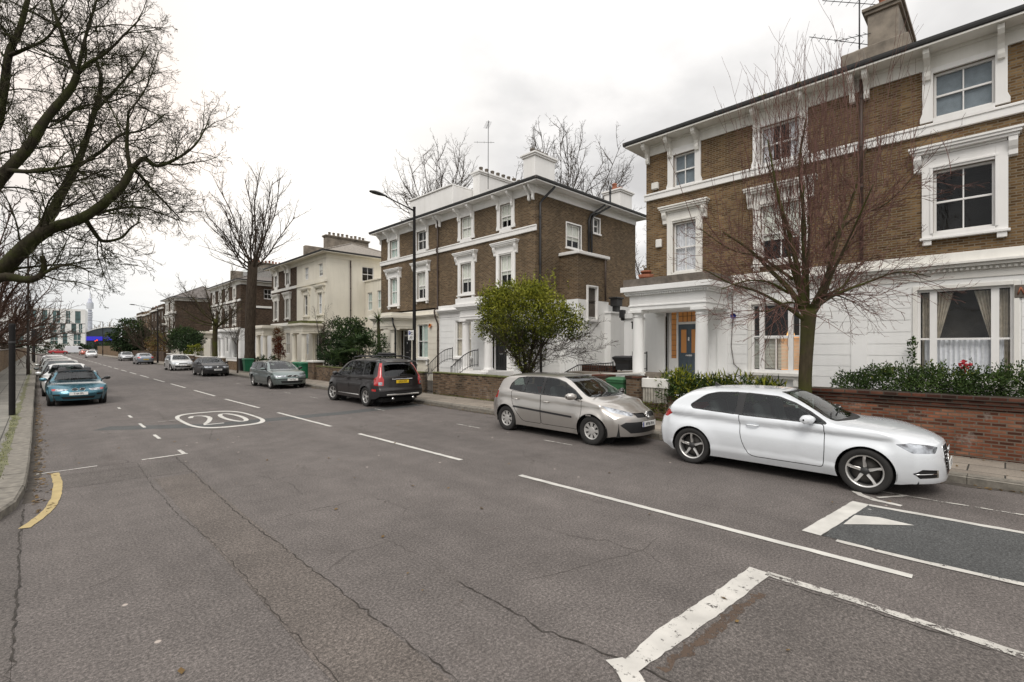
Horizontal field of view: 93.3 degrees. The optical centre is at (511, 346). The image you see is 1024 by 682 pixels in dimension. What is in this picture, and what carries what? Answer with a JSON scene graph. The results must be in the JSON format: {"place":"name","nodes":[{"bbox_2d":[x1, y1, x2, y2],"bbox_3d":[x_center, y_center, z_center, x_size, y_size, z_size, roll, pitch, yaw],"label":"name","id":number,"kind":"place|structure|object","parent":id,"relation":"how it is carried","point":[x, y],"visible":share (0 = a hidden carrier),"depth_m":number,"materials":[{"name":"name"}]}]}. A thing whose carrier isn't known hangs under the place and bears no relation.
{"place":"outdoors","nodes":[
{"label":"outdoors","id":0,"kind":"place"},
{"bbox_2d":[0,498,24,681],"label":"side road","id":1,"kind":"structure","parent":0,"point":[10,524],"depth_m":4.59,"materials":[{"name":"asphalt"}]},
{"bbox_2d":[0,354,35,455],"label":"pavement","id":2,"kind":"structure","parent":0,"point":[21,378],"depth_m":22.97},
{"bbox_2d":[8,323,15,414],"bbox_3d":[-15.171,0.685,14.675,0.168,2.790,0.164,0,0,-44],"label":"sign post","id":3,"kind":"object","parent":2,"relation":"on","point":[12,368],"visible":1,"depth_m":14.63,"materials":[{"name":"paint"}]},
{"bbox_2d":[0,370,31,477],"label":"moss","id":4,"kind":"object","parent":2,"relation":"on","point":[5,444],"visible":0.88,"depth_m":11.98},
{"bbox_2d":[26,247,83,374],"bbox_3d":[-35.008,-2.870,37.100,3.212,9.901,0.250,0,0,-44],"label":"street lamp","id":5,"kind":"object","parent":2,"relation":"on","point":[28,357],"visible":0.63,"depth_m":36.02,"materials":[{"name":"metal"}]},
{"bbox_2d":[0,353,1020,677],"bbox_3d":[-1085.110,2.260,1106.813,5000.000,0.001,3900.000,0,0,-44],"label":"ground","id":6,"kind":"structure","parent":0,"point":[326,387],"depth_m":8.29,"materials":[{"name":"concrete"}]},
{"bbox_2d":[0,307,87,352],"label":"office block","id":7,"kind":"structure","parent":6,"relation":"on","point":[78,318],"depth_m":171.40,"materials":[{"name":"white paint"}]},
{"bbox_2d":[16,339,117,353],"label":"hedge","id":8,"kind":"object","parent":6,"relation":"on","point":[83,346],"visible":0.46,"depth_m":163.47,"materials":[{"name":"brown plant"}]},
{"bbox_2d":[86,327,117,350],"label":"hall","id":9,"kind":"structure","parent":6,"relation":"on","point":[96,333],"depth_m":181.01,"materials":[{"name":"blue"}]},
{"bbox_2d":[513,115,644,209],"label":"plane tree","id":10,"kind":"object","parent":6,"relation":"on","point":[578,170],"visible":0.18,"depth_m":52.67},
{"bbox_2d":[0,0,1023,337],"label":"sky","id":11,"kind":"structure","parent":0,"point":[327,93],"materials":[{"name":"white"}]},
{"bbox_2d":[10,353,1023,681],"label":"road","id":12,"kind":"structure","parent":0,"point":[132,581],"depth_m":5.52,"materials":[{"name":"asphalt"}]},
{"bbox_2d":[0,355,36,519],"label":"kerb","id":13,"kind":"structure","parent":12,"relation":"on","point":[19,463],"depth_m":8.82,"materials":[{"name":"concrete"}]},
{"bbox_2d":[18,472,62,528],"bbox_3d":[-6.848,2.192,7.168,0.273,0.001,3.287,0,0,-39],"label":"road marking","id":14,"kind":"object","parent":12,"relation":"on","point":[57,481],"visible":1,"depth_m":6.89,"materials":[{"name":"yellow paint"}]},
{"bbox_2d":[34,359,87,387],"bbox_3d":[-25.364,1.494,27.229,2.231,1.547,4.260,0,0,-44],"label":"hatchback","id":15,"kind":"object","parent":12,"relation":"on","point":[46,363],"visible":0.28,"depth_m":27.07,"materials":[{"name":"silver paint"}]},
{"bbox_2d":[35,363,97,395],"bbox_3d":[-21.216,1.519,23.040,2.144,1.477,4.570,0,0,-44],"label":"saloon","id":16,"kind":"object","parent":12,"relation":"on","point":[49,369],"visible":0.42,"depth_m":22.75,"materials":[{"name":"white paint"}]},
{"bbox_2d":[39,367,110,405],"bbox_3d":[-17.452,1.549,19.344,2.104,1.417,4.139,0,0,-44],"label":"roadster","id":17,"kind":"object","parent":12,"relation":"on","point":[62,384],"visible":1,"depth_m":18.42,"materials":[{"name":"teal paint"}]},
{"bbox_2d":[32,460,189,492],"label":"road repair","id":18,"kind":"structure","parent":12,"relation":"on","point":[112,475],"depth_m":8.31,"materials":[{"name":"concrete"}]},
{"bbox_2d":[133,353,153,363],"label":"saloon","id":19,"kind":"object","parent":12,"relation":"on","point":[137,359],"visible":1,"depth_m":59.99,"materials":[{"name":"silver paint"}]},
{"bbox_2d":[164,354,193,370],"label":"hatchback","id":20,"kind":"object","parent":12,"relation":"on","point":[172,362],"visible":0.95,"depth_m":44.73,"materials":[{"name":"silver metal"}]},
{"bbox_2d":[192,357,228,375],"bbox_3d":[-23.280,1.519,37.316,2.144,1.477,4.592,0,0,-44],"label":"saloon","id":21,"kind":"object","parent":12,"relation":"on","point":[202,366],"visible":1,"depth_m":36.23,"materials":[{"name":"black paint"}]},
{"bbox_2d":[175,411,264,427],"bbox_3d":[-8.941,2.192,14.762,1.960,0.001,4.040,0,0,-44],"label":"speed roundel","id":22,"kind":"object","parent":12,"relation":"on","point":[262,420],"visible":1,"depth_m":14.36,"materials":[{"name":"white paint"}]},
{"bbox_2d":[92,404,422,430],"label":"road repair","id":23,"kind":"structure","parent":12,"relation":"on","point":[241,422],"depth_m":14.20,"materials":[{"name":"asphalt"}]},
{"bbox_2d":[249,360,305,388],"bbox_3d":[-13.059,1.510,26.890,2.187,1.496,4.684,0,0,-44],"label":"estate car","id":24,"kind":"object","parent":12,"relation":"on","point":[278,374],"visible":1,"depth_m":25.85,"materials":[{"name":"grey paint"}]},
{"bbox_2d":[154,473,451,681],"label":"road repair","id":25,"kind":"structure","parent":12,"relation":"on","point":[344,638],"depth_m":4.17,"materials":[{"name":"asphalt"}]},
{"bbox_2d":[328,353,421,405],"bbox_3d":[-5.647,1.251,19.416,2.426,2.022,4.905,0,0,-44],"label":"estate car","id":26,"kind":"object","parent":12,"relation":"on","point":[371,381],"visible":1,"depth_m":17.97,"materials":[{"name":"black paint"}]},
{"bbox_2d":[359,433,462,459],"bbox_3d":[-2.425,2.192,10.786,4.040,0.001,0.112,0,0,45],"label":"road marking","id":27,"kind":"object","parent":12,"relation":"on","point":[413,447],"visible":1,"depth_m":10.46,"materials":[{"name":"white paint"}]},
{"bbox_2d":[4,412,1021,681],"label":"road cracks","id":28,"kind":"object","parent":12,"relation":"on","point":[346,596],"visible":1,"depth_m":4.04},
{"bbox_2d":[32,382,1023,673],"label":"leaf litter","id":29,"kind":"object","parent":12,"relation":"on","point":[180,670],"visible":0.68,"depth_m":8.34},
{"bbox_2d":[97,355,1023,492],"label":"kerb","id":30,"kind":"structure","parent":12,"relation":"on","point":[952,477],"depth_m":7.86,"materials":[{"name":"concrete"}]},
{"bbox_2d":[494,372,654,444],"bbox_3d":[1.499,1.476,12.356,2.320,1.588,4.464,0,0,-44],"label":"hatchback","id":31,"kind":"object","parent":12,"relation":"on","point":[546,401],"visible":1,"depth_m":11.49,"materials":[{"name":"silver metal"}]},
{"bbox_2d":[606,657,644,681],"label":"road marking","id":32,"kind":"object","parent":12,"relation":"on","point":[630,668],"visible":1,"depth_m":3.27,"materials":[{"name":"paint"}]},
{"bbox_2d":[626,567,770,670],"bbox_3d":[1.604,2.192,4.020,2.207,0.001,0.216,0,0,-41],"label":"road marking","id":33,"kind":"object","parent":12,"relation":"on","point":[653,642],"visible":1,"depth_m":3.90,"materials":[{"name":"paint"}]},
{"bbox_2d":[518,475,912,577],"bbox_3d":[1.979,2.192,6.436,5.181,0.001,0.111,0,0,45],"label":"road marking","id":34,"kind":"object","parent":12,"relation":"on","point":[777,541],"visible":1,"depth_m":5.67,"materials":[{"name":"white paint"}]},
{"bbox_2d":[661,382,952,493],"bbox_3d":[4.990,1.476,8.795,4.455,1.555,2.259,0,0,45],"label":"hatchback","id":35,"kind":"object","parent":12,"relation":"on","point":[867,454],"visible":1,"depth_m":7.96,"materials":[{"name":"white paint"}]},
{"bbox_2d":[644,578,1023,681],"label":"road repair","id":36,"kind":"structure","parent":12,"relation":"on","point":[823,638],"depth_m":3.50,"materials":[{"name":"concrete"}]},
{"bbox_2d":[656,592,765,672],"bbox_3d":[1.615,2.196,3.801,1.592,0.001,0.143,0,0,-42],"label":"rust stain","id":37,"kind":"object","parent":36,"relation":"on","point":[700,641],"visible":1,"depth_m":3.71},
{"bbox_2d":[802,501,868,534],"bbox_3d":[4.213,2.192,6.245,1.769,0.001,0.208,0,0,-39],"label":"road marking","id":38,"kind":"object","parent":12,"relation":"on","point":[832,520],"visible":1,"depth_m":6.17,"materials":[{"name":"white paint"}]},
{"bbox_2d":[765,571,1023,657],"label":"road marking","id":39,"kind":"object","parent":12,"relation":"on","point":[956,633],"visible":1,"depth_m":3.90,"materials":[{"name":"paint"}]},
{"bbox_2d":[822,505,1023,581],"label":"road repair","id":40,"kind":"structure","parent":12,"relation":"on","point":[998,553],"depth_m":5.48,"materials":[{"name":"asphalt"}]},
{"bbox_2d":[844,515,910,524],"bbox_3d":[4.521,2.191,6.124,0.849,0.001,0.345,0,0,2],"label":"road marking","id":41,"kind":"object","parent":40,"relation":"on","point":[857,519],"visible":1,"depth_m":6.06,"materials":[{"name":"white paint"}]},
{"bbox_2d":[836,539,1023,585],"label":"road marking","id":42,"kind":"object","parent":12,"relation":"on","point":[935,564],"visible":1,"depth_m":4.87,"materials":[{"name":"paint"}]},
{"bbox_2d":[869,504,1023,533],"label":"road marking","id":43,"kind":"object","parent":12,"relation":"on","point":[972,523],"visible":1,"depth_m":6.13,"materials":[{"name":"white paint"}]},
{"bbox_2d":[22,371,1023,503],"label":"gutter dirt","id":44,"kind":"structure","parent":0,"point":[28,495],"depth_m":9.50,"materials":[{"name":"soil"}]},
{"bbox_2d":[98,354,1023,480],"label":"pavement","id":45,"kind":"structure","parent":0,"point":[991,468],"depth_m":8.69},
{"bbox_2d":[0,393,667,476],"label":"weeds","id":46,"kind":"object","parent":45,"relation":"on","point":[651,408],"visible":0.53,"depth_m":13.62,"materials":[{"name":"green plant"}]},
{"bbox_2d":[369,190,416,397],"bbox_3d":[-4.669,-1.949,19.090,2.100,8.059,0.400,0,0,-44],"label":"street lamp","id":47,"kind":"object","parent":45,"relation":"on","point":[411,334],"visible":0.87,"depth_m":19.70,"materials":[{"name":"metal"}]},
{"bbox_2d":[662,0,989,408],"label":"street tree","id":48,"kind":"object","parent":45,"relation":"on","point":[806,309],"visible":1,"depth_m":10.54,"materials":[{"name":"brown plant"}]},
{"bbox_2d":[247,371,1021,463],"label":"garden ground","id":49,"kind":"structure","parent":0,"point":[432,393],"depth_m":24.88,"materials":[{"name":"soil"}]},
{"bbox_2d":[106,317,152,353],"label":"evergreen tree","id":50,"kind":"object","parent":49,"relation":"on","point":[124,345],"visible":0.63,"depth_m":90.07,"materials":[{"name":"green plant"}]},
{"bbox_2d":[109,316,165,350],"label":"garden tree","id":51,"kind":"object","parent":49,"relation":"on","point":[141,338],"visible":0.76,"depth_m":82.90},
{"bbox_2d":[131,350,165,361],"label":"garden wall","id":52,"kind":"structure","parent":49,"relation":"on","point":[162,356],"depth_m":72.00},
{"bbox_2d":[144,330,173,356],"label":"garden bush","id":53,"kind":"object","parent":49,"relation":"on","point":[153,341],"visible":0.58,"depth_m":74.03,"materials":[{"name":"brown plant"}]},
{"bbox_2d":[139,298,195,352],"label":"garden tree","id":54,"kind":"object","parent":49,"relation":"on","point":[163,331],"visible":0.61,"depth_m":68.50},
{"bbox_2d":[160,286,210,355],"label":"house","id":55,"kind":"structure","parent":49,"relation":"on","point":[180,297],"depth_m":81.20,"materials":[{"name":"brick"}]},
{"bbox_2d":[165,325,206,353],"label":"evergreen tree","id":56,"kind":"object","parent":49,"relation":"on","point":[185,336],"visible":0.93,"depth_m":61.32,"materials":[{"name":"green plant"}]},
{"bbox_2d":[158,264,245,356],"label":"garden tree","id":57,"kind":"object","parent":49,"relation":"on","point":[215,325],"visible":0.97,"depth_m":50.89,"materials":[{"name":"brown plant"}]},
{"bbox_2d":[198,260,279,363],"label":"semi detached house","id":58,"kind":"structure","parent":49,"relation":"on","point":[227,348],"depth_m":60.55,"materials":[{"name":"brick"}]},
{"bbox_2d":[198,160,310,366],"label":"garden tree","id":59,"kind":"object","parent":49,"relation":"on","point":[251,293],"visible":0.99,"depth_m":42.87,"materials":[{"name":"plant"}]},
{"bbox_2d":[272,327,286,364],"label":"creeper","id":60,"kind":"object","parent":49,"relation":"on","point":[278,345],"visible":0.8,"depth_m":44.49,"materials":[{"name":"red plant"}]},
{"bbox_2d":[306,360,323,379],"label":"gate pier","id":61,"kind":"structure","parent":49,"relation":"on","point":[312,364],"depth_m":30.69,"materials":[{"name":"brick"}]},
{"bbox_2d":[255,232,380,367],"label":"semi detached house","id":62,"kind":"structure","parent":49,"relation":"on","point":[338,275],"depth_m":43.24,"materials":[{"name":"paint"}]},
{"bbox_2d":[312,306,335,365],"bbox_3d":[-12.078,-0.318,30.980,1.384,4.840,2.348,0,0,-44],"label":"young tree","id":63,"kind":"object","parent":49,"relation":"on","point":[321,339],"visible":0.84,"depth_m":30.84,"materials":[{"name":"brown plant"}]},
{"bbox_2d":[316,366,351,380],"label":"garden wall","id":64,"kind":"structure","parent":49,"relation":"on","point":[323,373],"depth_m":29.22,"materials":[{"name":"brick"}]},
{"bbox_2d":[323,344,356,366],"bbox_3d":[-10.469,0.820,29.798,2.419,2.572,2.586,0,0,-44],"label":"fan palm","id":65,"kind":"object","parent":49,"relation":"on","point":[334,354],"visible":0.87,"depth_m":29.65,"materials":[{"name":"green plant"}]},
{"bbox_2d":[315,315,375,367],"bbox_3d":[-10.943,0.042,31.457,3.140,4.195,5.307,0,0,-44],"label":"evergreen shrub","id":66,"kind":"object","parent":49,"relation":"on","point":[341,331],"visible":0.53,"depth_m":30.80,"materials":[{"name":"green plant"}]},
{"bbox_2d":[337,329,377,358],"bbox_3d":[-9.126,0.472,28.896,2.837,3.263,2.900,0,0,-44],"label":"fan palm","id":67,"kind":"object","parent":49,"relation":"on","point":[360,341],"visible":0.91,"depth_m":28.48,"materials":[{"name":"green plant"}]},
{"bbox_2d":[368,332,393,357],"bbox_3d":[-7.380,0.752,27.258,1.877,3.169,2.033,0,0,-44],"label":"conical shrub","id":68,"kind":"object","parent":49,"relation":"on","point":[377,351],"visible":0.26,"depth_m":27.09,"materials":[{"name":"green plant"}]},
{"bbox_2d":[379,130,478,220],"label":"plane tree","id":69,"kind":"object","parent":49,"relation":"on","point":[462,180],"visible":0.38,"depth_m":49.52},
{"bbox_2d":[432,372,514,400],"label":"garden wall","id":70,"kind":"structure","parent":49,"relation":"on","point":[479,386],"depth_m":19.58,"materials":[{"name":"brick"}]},
{"bbox_2d":[368,148,645,384],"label":"semi detached house","id":71,"kind":"structure","parent":49,"relation":"on","point":[537,219],"depth_m":27.03,"materials":[{"name":"brick"}]},
{"bbox_2d":[418,272,424,298],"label":"window","id":72,"kind":"structure","parent":71,"relation":"in","point":[421,276],"depth_m":31.25,"materials":[{"name":"glass"}]},
{"bbox_2d":[418,324,427,357],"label":"window","id":73,"kind":"structure","parent":71,"relation":"in","point":[422,329],"depth_m":30.87,"materials":[{"name":"glass"}]},
{"bbox_2d":[456,321,470,356],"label":"window","id":74,"kind":"structure","parent":71,"relation":"in","point":[458,324],"depth_m":28.37,"materials":[{"name":"glass"}]},
{"bbox_2d":[462,263,470,292],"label":"window","id":75,"kind":"structure","parent":71,"relation":"in","point":[466,268],"depth_m":27.96,"materials":[{"name":"glass"}]},
{"bbox_2d":[462,216,470,238],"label":"window","id":76,"kind":"structure","parent":71,"relation":"in","point":[466,222],"depth_m":27.90,"materials":[{"name":"white paint"}]},
{"bbox_2d":[496,333,506,369],"bbox_3d":[-0.572,0.220,25.838,0.120,2.040,0.900,0,0,-44],"label":"door","id":77,"kind":"structure","parent":71,"relation":"in","point":[501,359],"depth_m":25.90,"materials":[{"name":"black wood"}]},
{"bbox_2d":[501,254,510,285],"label":"window","id":78,"kind":"structure","parent":71,"relation":"in","point":[505,259],"depth_m":25.61,"materials":[{"name":"glass"}]},
{"bbox_2d":[501,203,510,227],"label":"window","id":79,"kind":"structure","parent":71,"relation":"in","point":[505,209],"depth_m":25.59,"materials":[{"name":"glass"}]},
{"bbox_2d":[567,224,578,248],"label":"window","id":80,"kind":"structure","parent":71,"relation":"in","point":[572,230],"depth_m":26.18,"materials":[{"name":"glass"}]},
{"bbox_2d":[609,297,623,311],"bbox_3d":[5.707,-2.280,26.461,0.680,0.840,0.560,0,0,-44],"label":"flue housing","id":81,"kind":"object","parent":71,"relation":"on","point":[615,303],"visible":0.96,"depth_m":26.30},
{"bbox_2d":[473,268,618,383],"bbox_3d":[0.877,-0.435,18.632,3.170,5.108,6.922,0,0,-44],"label":"bush","id":82,"kind":"object","parent":49,"relation":"on","point":[531,333],"visible":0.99,"depth_m":18.39,"materials":[{"name":"green plant"}]},
{"bbox_2d":[528,377,592,390],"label":"garden wall","id":83,"kind":"structure","parent":49,"relation":"on","point":[588,383],"depth_m":15.40,"materials":[{"name":"brick"}]},
{"bbox_2d":[592,374,615,392],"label":"gate pier","id":84,"kind":"structure","parent":49,"relation":"on","point":[599,385],"depth_m":14.98,"materials":[{"name":"brick"}]},
{"bbox_2d":[605,376,625,393],"bbox_3d":[3.345,1.504,14.791,0.858,1.147,0.638,0,0,-44],"label":"wheelie bin","id":85,"kind":"object","parent":49,"relation":"on","point":[618,382],"visible":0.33,"depth_m":14.49,"materials":[{"name":"green plastic"}]},
{"bbox_2d":[567,370,664,377],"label":"terrace","id":86,"kind":"structure","parent":49,"relation":"on","point":[653,374],"depth_m":18.73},
{"bbox_2d":[583,365,616,371],"bbox_3d":[3.517,0.875,19.553,0.200,0.250,1.600,0,0,-44],"label":"planter box","id":87,"kind":"object","parent":86,"relation":"on","point":[595,368],"visible":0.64,"depth_m":19.41,"materials":[{"name":"brick"}]},
{"bbox_2d":[612,356,631,370],"bbox_3d":[4.385,0.649,18.589,0.792,0.597,0.882,0,0,40],"label":"wheelie bin","id":88,"kind":"object","parent":86,"relation":"on","point":[623,363],"visible":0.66,"depth_m":18.28,"materials":[{"name":"black plastic"}]},
{"bbox_2d":[619,310,644,371],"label":"outbuilding","id":89,"kind":"structure","parent":49,"relation":"on","point":[627,319],"depth_m":23.35,"materials":[{"name":"white paint"}]},
{"bbox_2d":[625,375,646,401],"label":"gate pier","id":90,"kind":"structure","parent":49,"relation":"on","point":[634,387],"depth_m":14.13,"materials":[{"name":"brick"}]},
{"bbox_2d":[644,402,667,420],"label":"garden wall","id":91,"kind":"structure","parent":49,"relation":"on","point":[658,415],"depth_m":13.64,"materials":[{"name":"brick"}]},
{"bbox_2d":[642,378,669,403],"bbox_3d":[4.104,1.260,13.841,0.120,0.700,0.820,0,0,-44],"label":"fence panel","id":92,"kind":"object","parent":91,"relation":"on","point":[649,390],"visible":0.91,"depth_m":13.83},
{"bbox_2d":[654,362,795,404],"bbox_3d":[5.539,1.263,12.891,1.438,1.674,3.703,0,0,-44],"label":"clipped hedge","id":93,"kind":"object","parent":49,"relation":"on","point":[681,385],"visible":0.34,"depth_m":13.05,"materials":[{"name":"green plant"}]},
{"bbox_2d":[620,0,1023,408],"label":"semi detached house","id":94,"kind":"structure","parent":49,"relation":"on","point":[974,73],"depth_m":14.08,"materials":[{"name":"brick"}]},
{"bbox_2d":[672,311,695,376],"bbox_3d":[6.629,-0.110,18.493,0.120,2.600,1.150,0,0,-44],"label":"door","id":95,"kind":"structure","parent":94,"relation":"in","point":[686,331],"depth_m":18.50,"materials":[{"name":"blue wood"}]},
{"bbox_2d":[674,220,694,272],"bbox_3d":[6.885,-3.795,18.653,0.850,1.910,0.920,0,0,-44],"label":"window","id":96,"kind":"structure","parent":94,"relation":"in","point":[684,244],"depth_m":18.51,"materials":[{"name":"glass"}]},
{"bbox_2d":[674,150,694,186],"bbox_3d":[6.871,-6.740,18.668,0.850,1.240,0.860,0,0,-44],"label":"window","id":97,"kind":"structure","parent":94,"relation":"in","point":[684,164],"depth_m":18.44,"materials":[{"name":"white paint"}]},
{"bbox_2d":[752,303,799,372],"bbox_3d":[9.076,-0.300,16.376,0.850,2.280,1.500,0,0,-44],"label":"window","id":98,"kind":"structure","parent":94,"relation":"in","point":[784,359],"depth_m":16.38,"materials":[{"name":"glass"}]},
{"bbox_2d":[761,118,798,164],"bbox_3d":[9.181,-6.780,16.311,0.850,1.280,1.200,0,0,-44],"label":"window","id":99,"kind":"structure","parent":94,"relation":"in","point":[789,121],"depth_m":16.37,"materials":[{"name":"glass"}]},
{"bbox_2d":[762,201,799,259],"bbox_3d":[9.195,-3.790,16.297,0.850,1.860,1.200,0,0,-44],"label":"window","id":100,"kind":"structure","parent":94,"relation":"in","point":[769,219],"depth_m":16.36,"materials":[{"name":"white paint"}]},
{"bbox_2d":[811,0,874,48],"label":"roof aerial","id":101,"kind":"object","parent":94,"relation":"attached to","point":[859,35],"visible":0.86,"depth_m":15.67,"materials":[{"name":"black metal"}]},
{"bbox_2d":[933,160,994,233],"bbox_3d":[12.289,-3.940,13.141,0.850,1.720,1.200,0,0,-44],"label":"window","id":102,"kind":"structure","parent":94,"relation":"in","point":[965,209],"depth_m":13.29,"materials":[{"name":"white paint"}]},
{"bbox_2d":[933,57,994,117],"bbox_3d":[12.289,-6.840,13.141,0.850,1.240,1.200,0,0,-44],"label":"window","id":103,"kind":"structure","parent":94,"relation":"in","point":[970,86],"depth_m":12.88,"materials":[{"name":"glass"}]},
{"bbox_2d":[918,285,1013,377],"bbox_3d":[12.268,-0.355,13.120,0.850,2.410,1.860,0,0,-44],"label":"window","id":104,"kind":"structure","parent":94,"relation":"in","point":[981,328],"depth_m":13.15,"materials":[{"name":"glass"}]},
{"bbox_2d":[812,386,1023,463],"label":"garden wall","id":105,"kind":"structure","parent":49,"relation":"on","point":[989,427],"depth_m":9.30,"materials":[{"name":"red brick"}]},
{"bbox_2d":[830,357,1023,397],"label":"loose hedge","id":106,"kind":"object","parent":49,"relation":"on","point":[915,380],"visible":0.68,"depth_m":9.75,"materials":[{"name":"green plant"}]},
{"label":"park ground","id":107,"kind":"structure","parent":0,"visible":0},
{"bbox_2d":[0,348,26,371],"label":"boundary wall","id":108,"kind":"structure","parent":107,"relation":"on","point":[4,358],"depth_m":47.84,"materials":[{"name":"brick"}]},
{"bbox_2d":[0,164,64,346],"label":"plane tree","id":109,"kind":"object","parent":107,"relation":"on","point":[3,307],"visible":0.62,"depth_m":35.66,"materials":[{"name":"red plant"}]},
{"bbox_2d":[0,283,74,347],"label":"plane tree","id":110,"kind":"object","parent":107,"relation":"on","point":[34,329],"visible":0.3,"depth_m":65.50,"materials":[{"name":"red plant"}]},
{"bbox_2d":[0,231,89,366],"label":"plane tree","id":111,"kind":"object","parent":107,"relation":"on","point":[19,334],"visible":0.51,"depth_m":48.20,"materials":[{"name":"red plant"}]},
{"bbox_2d":[0,0,242,307],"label":"plane tree","id":112,"kind":"object","parent":107,"relation":"on","point":[16,255],"visible":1,"depth_m":26.03,"materials":[{"name":"brown plant"}]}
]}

